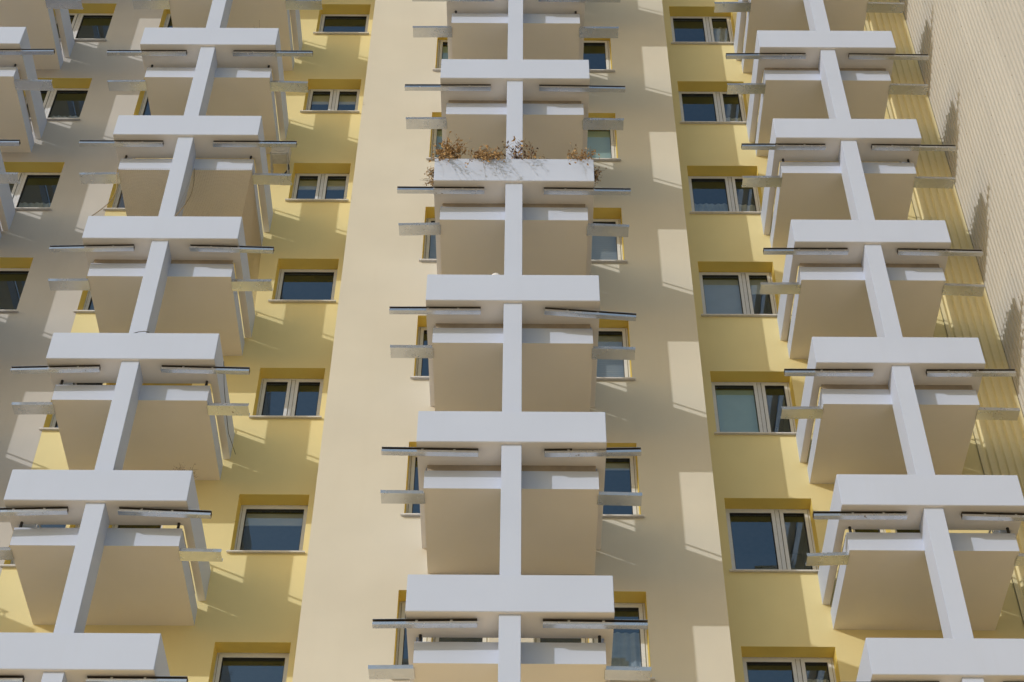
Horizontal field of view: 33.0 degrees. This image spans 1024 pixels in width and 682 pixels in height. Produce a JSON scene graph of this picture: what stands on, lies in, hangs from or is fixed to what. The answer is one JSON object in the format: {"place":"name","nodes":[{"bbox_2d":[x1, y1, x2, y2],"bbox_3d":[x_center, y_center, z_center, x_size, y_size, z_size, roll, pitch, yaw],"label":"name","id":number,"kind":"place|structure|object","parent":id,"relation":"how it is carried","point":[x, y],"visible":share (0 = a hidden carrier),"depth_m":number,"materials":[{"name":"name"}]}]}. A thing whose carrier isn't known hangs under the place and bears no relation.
{"place":"outdoors","nodes":[
{"label":"outdoors","id":0,"kind":"place"},
{"bbox_2d":[0,0,1023,681],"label":"apartment building","id":1,"kind":"structure","parent":0,"point":[708,376],"depth_m":26.39,"materials":[{"name":"paint"}]},
{"bbox_2d":[0,268,29,311],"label":"window","id":2,"kind":"structure","parent":1,"relation":"in","point":[2,270],"depth_m":30.06,"materials":[{"name":"white plastic"}]},
{"bbox_2d":[0,526,65,566],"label":"window","id":3,"kind":"structure","parent":1,"relation":"in","point":[12,564],"depth_m":24.84,"materials":[{"name":"white plastic"}]},
{"bbox_2d":[11,172,60,209],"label":"window","id":4,"kind":"structure","parent":1,"relation":"in","point":[17,190],"depth_m":31.79,"materials":[{"name":"white plastic"}]},
{"bbox_2d":[25,88,88,119],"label":"window","id":5,"kind":"structure","parent":1,"relation":"in","point":[48,103],"depth_m":33.87,"materials":[{"name":"white plastic"}]},
{"bbox_2d":[39,383,102,429],"bbox_3d":[-6.922,1.005,27.484,0.850,1.448,0.365,0,-47,0],"label":"window","id":6,"kind":"structure","parent":1,"relation":"in","point":[53,423],"depth_m":27.32,"materials":[{"name":"white plastic"}]},
{"bbox_2d":[55,13,112,40],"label":"window","id":7,"kind":"structure","parent":1,"relation":"in","point":[78,18],"depth_m":36.02,"materials":[{"name":"white plastic"}]},
{"bbox_2d":[73,290,94,312],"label":"window","id":8,"kind":"structure","parent":1,"relation":"in","point":[88,300],"depth_m":29.36,"materials":[{"name":"white plastic"}]},
{"bbox_2d":[103,184,125,210],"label":"window","id":9,"kind":"structure","parent":1,"relation":"in","point":[119,185],"depth_m":31.50,"materials":[{"name":"white plastic"}]},
{"bbox_2d":[91,168,169,215],"bbox_3d":[-6.173,-2.434,28.251,1.070,1.764,0.375,0,-47,0],"label":"bird net","id":10,"kind":"object","parent":1,"relation":"on","point":[134,205],"visible":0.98,"depth_m":28.28,"materials":[{"name":"plastic"}]},
{"bbox_2d":[138,91,147,114],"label":"window","id":11,"kind":"structure","parent":1,"relation":"in","point":[145,99],"depth_m":33.76,"materials":[{"name":"white plastic"}]},
{"bbox_2d":[163,14,170,27],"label":"window","id":12,"kind":"structure","parent":1,"relation":"in","point":[167,21],"depth_m":35.96,"materials":[{"name":"white plastic"}]},
{"bbox_2d":[176,168,261,307],"bbox_3d":[-4.831,-1.820,28.805,1.075,1.762,2.028,0,-47,0],"label":"bird net","id":13,"kind":"object","parent":1,"relation":"on","point":[229,215],"visible":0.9,"depth_m":28.56,"materials":[{"name":"plastic"}]},
{"bbox_2d":[212,653,289,681],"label":"window","id":14,"kind":"structure","parent":1,"relation":"in","point":[220,657],"depth_m":23.97,"materials":[{"name":"white plastic"}]},
{"bbox_2d":[226,505,307,552],"bbox_3d":[-3.564,2.801,25.573,1.140,1.168,0.409,0,-47,0],"label":"window","id":15,"kind":"structure","parent":1,"relation":"in","point":[245,519],"depth_m":25.95,"materials":[{"name":"white plastic"}]},
{"bbox_2d":[270,147,290,173],"bbox_3d":[-4.237,-3.279,31.587,0.347,0.745,0.427,0,-47,0],"label":"air conditioner","id":16,"kind":"object","parent":1,"relation":"attached to","point":[280,155],"visible":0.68,"depth_m":31.55,"materials":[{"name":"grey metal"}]},
{"bbox_2d":[249,379,323,418],"bbox_3d":[-3.546,0.922,27.580,1.140,1.168,0.365,0,-47,0],"label":"window","id":17,"kind":"structure","parent":1,"relation":"in","point":[290,404],"depth_m":27.78,"materials":[{"name":"white plastic"}]},
{"bbox_2d":[268,269,337,302],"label":"window","id":18,"kind":"structure","parent":1,"relation":"in","point":[282,272],"depth_m":29.95,"materials":[{"name":"white plastic"}]},
{"bbox_2d":[285,173,348,201],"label":"window","id":19,"kind":"structure","parent":1,"relation":"in","point":[322,184],"depth_m":31.95,"materials":[{"name":"white plastic"}]},
{"bbox_2d":[300,89,359,112],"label":"window","id":20,"kind":"structure","parent":1,"relation":"in","point":[334,99],"depth_m":33.99,"materials":[{"name":"white plastic"}]},
{"bbox_2d":[313,14,369,34],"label":"window","id":21,"kind":"structure","parent":1,"relation":"in","point":[332,16],"depth_m":36.04,"materials":[{"name":"white plastic"}]},
{"bbox_2d":[400,456,419,515],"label":"window","id":22,"kind":"structure","parent":1,"relation":"in","point":[412,460],"depth_m":24.84,"materials":[{"name":"white plastic"}]},
{"bbox_2d":[395,601,427,664],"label":"window","id":23,"kind":"structure","parent":1,"relation":"in","point":[402,605],"depth_m":22.76,"materials":[{"name":"white plastic"}]},
{"bbox_2d":[410,327,428,378],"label":"window","id":24,"kind":"structure","parent":1,"relation":"in","point":[421,330],"depth_m":26.68,"materials":[{"name":"white plastic"}]},
{"bbox_2d":[419,218,436,261],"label":"window","id":25,"kind":"structure","parent":1,"relation":"in","point":[429,255],"depth_m":28.78,"materials":[{"name":"white plastic"}]},
{"bbox_2d":[423,167,433,186],"bbox_3d":[-1.212,-2.521,26.901,0.443,0.278,0.460,35,-56,-28],"label":"dried plant","id":26,"kind":"object","parent":1,"relation":"on","point":[430,182],"visible":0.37,"depth_m":26.86,"materials":[{"name":"beige plant"}]},
{"bbox_2d":[426,129,441,159],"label":"window","id":27,"kind":"structure","parent":1,"relation":"in","point":[436,134],"depth_m":30.96,"materials":[{"name":"white plastic"}]},
{"bbox_2d":[433,40,447,70],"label":"window","id":28,"kind":"structure","parent":1,"relation":"in","point":[442,53],"depth_m":33.09,"materials":[{"name":"white plastic"}]},
{"bbox_2d":[429,131,470,164],"bbox_3d":[-0.946,-2.832,26.494,0.651,1.039,0.518,0,-47,0],"label":"dried plant","id":29,"kind":"object","parent":1,"relation":"on","point":[448,153],"visible":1,"depth_m":26.67,"materials":[{"name":"orange plant"}]},
{"bbox_2d":[432,637,488,641],"bbox_3d":[-0.676,4.343,22.365,0.748,2.196,0.082,0,-47,0],"label":"balcony door","id":30,"kind":"structure","parent":1,"relation":"in","point":[435,639],"depth_m":22.75,"materials":[{"name":"white plastic"}]},
{"bbox_2d":[465,145,507,166],"bbox_3d":[-0.390,-2.805,26.386,0.659,0.672,0.536,0,-47,0],"label":"dried plant","id":31,"kind":"object","parent":1,"relation":"on","point":[486,155],"visible":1,"depth_m":26.52,"materials":[{"name":"beige plant"}]},
{"bbox_2d":[498,136,544,159],"bbox_3d":[0.143,-2.859,26.598,0.732,0.651,0.464,0,-47,0],"label":"dried plant","id":32,"kind":"object","parent":1,"relation":"on","point":[520,151],"visible":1,"depth_m":26.69,"materials":[{"name":"brown plant"}]},
{"bbox_2d":[534,638,587,642],"bbox_3d":[0.639,4.350,22.360,0.718,2.196,0.082,0,-47,0],"label":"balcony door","id":33,"kind":"structure","parent":1,"relation":"in","point":[583,640],"depth_m":22.75,"materials":[{"name":"white plastic"}]},
{"bbox_2d":[567,142,599,165],"bbox_3d":[1.089,-2.791,26.471,0.500,0.759,0.459,-7,-48,7],"label":"dried plant","id":34,"kind":"object","parent":1,"relation":"on","point":[579,157],"visible":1,"depth_m":26.63,"materials":[{"name":"beige plant"}]},
{"bbox_2d":[584,41,614,71],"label":"window","id":35,"kind":"structure","parent":1,"relation":"in","point":[607,46],"depth_m":32.95,"materials":[{"name":"white plastic"}]},
{"bbox_2d":[594,166,606,185],"bbox_3d":[1.252,-2.596,26.804,0.331,0.285,0.382,15,-49,-13],"label":"dried plant","id":36,"kind":"object","parent":1,"relation":"on","point":[596,176],"visible":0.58,"depth_m":26.79,"materials":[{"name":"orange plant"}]},
{"bbox_2d":[587,130,620,160],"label":"window","id":37,"kind":"structure","parent":1,"relation":"in","point":[604,142],"depth_m":30.96,"materials":[{"name":"white plastic"}]},
{"bbox_2d":[591,219,627,262],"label":"window","id":38,"kind":"structure","parent":1,"relation":"in","point":[605,249],"depth_m":28.85,"materials":[{"name":"white plastic"}]},
{"bbox_2d":[596,328,635,379],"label":"window","id":39,"kind":"structure","parent":1,"relation":"in","point":[607,369],"depth_m":26.82,"materials":[{"name":"grey glass"}]},
{"bbox_2d":[592,603,654,679],"bbox_3d":[1.412,3.987,22.670,0.830,1.458,0.533,0,-47,0],"label":"window","id":40,"kind":"structure","parent":1,"relation":"in","point":[628,649],"depth_m":22.90,"materials":[{"name":"glass"}]},
{"bbox_2d":[603,456,644,517],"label":"window","id":41,"kind":"structure","parent":1,"relation":"in","point":[631,466],"depth_m":25.06,"materials":[{"name":"white plastic"}]},
{"bbox_2d":[670,16,733,43],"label":"window","id":42,"kind":"structure","parent":1,"relation":"in","point":[712,35],"depth_m":35.90,"materials":[{"name":"white plastic"}]},
{"bbox_2d":[678,91,746,123],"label":"window","id":43,"kind":"structure","parent":1,"relation":"in","point":[718,100],"depth_m":33.71,"materials":[{"name":"white plastic"}]},
{"bbox_2d":[688,176,760,213],"bbox_3d":[3.874,-2.594,31.535,1.390,1.448,0.533,0,-47,0],"label":"window","id":44,"kind":"structure","parent":1,"relation":"in","point":[732,207],"depth_m":31.72,"materials":[{"name":"white plastic"}]},
{"bbox_2d":[699,272,777,316],"bbox_3d":[3.855,-0.776,29.470,1.390,1.448,0.409,0,-47,0],"label":"window","id":45,"kind":"structure","parent":1,"relation":"in","point":[720,298],"depth_m":29.74,"materials":[{"name":"grey glass"}]},
{"bbox_2d":[711,382,796,434],"bbox_3d":[3.837,1.087,27.447,1.390,1.448,0.409,0,-47,0],"label":"window","id":46,"kind":"structure","parent":1,"relation":"in","point":[737,412],"depth_m":27.68,"materials":[{"name":"glass"}]},
{"bbox_2d":[725,509,818,571],"bbox_3d":[3.819,2.934,25.410,1.390,1.448,0.365,0,-47,0],"label":"window","id":47,"kind":"structure","parent":1,"relation":"in","point":[777,515],"depth_m":25.64,"materials":[{"name":"white plastic"}]},
{"bbox_2d":[742,657,836,681],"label":"window","id":48,"kind":"structure","parent":1,"relation":"in","point":[798,667],"depth_m":23.93,"materials":[{"name":"white plastic"}]},
{"bbox_2d":[853,529,885,532],"bbox_3d":[5.280,3.404,25.111,0.548,2.086,0.082,0,-47,0],"label":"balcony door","id":49,"kind":"structure","parent":1,"relation":"in","point":[880,530],"depth_m":25.69,"materials":[{"name":"white plastic"}]},
{"label":"ground","id":50,"kind":"structure","parent":0,"visible":0},
{"bbox_2d":[900,0,1023,416],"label":"clad side wing","id":51,"kind":"structure","parent":50,"relation":"on","point":[972,70],"depth_m":29.30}
]}

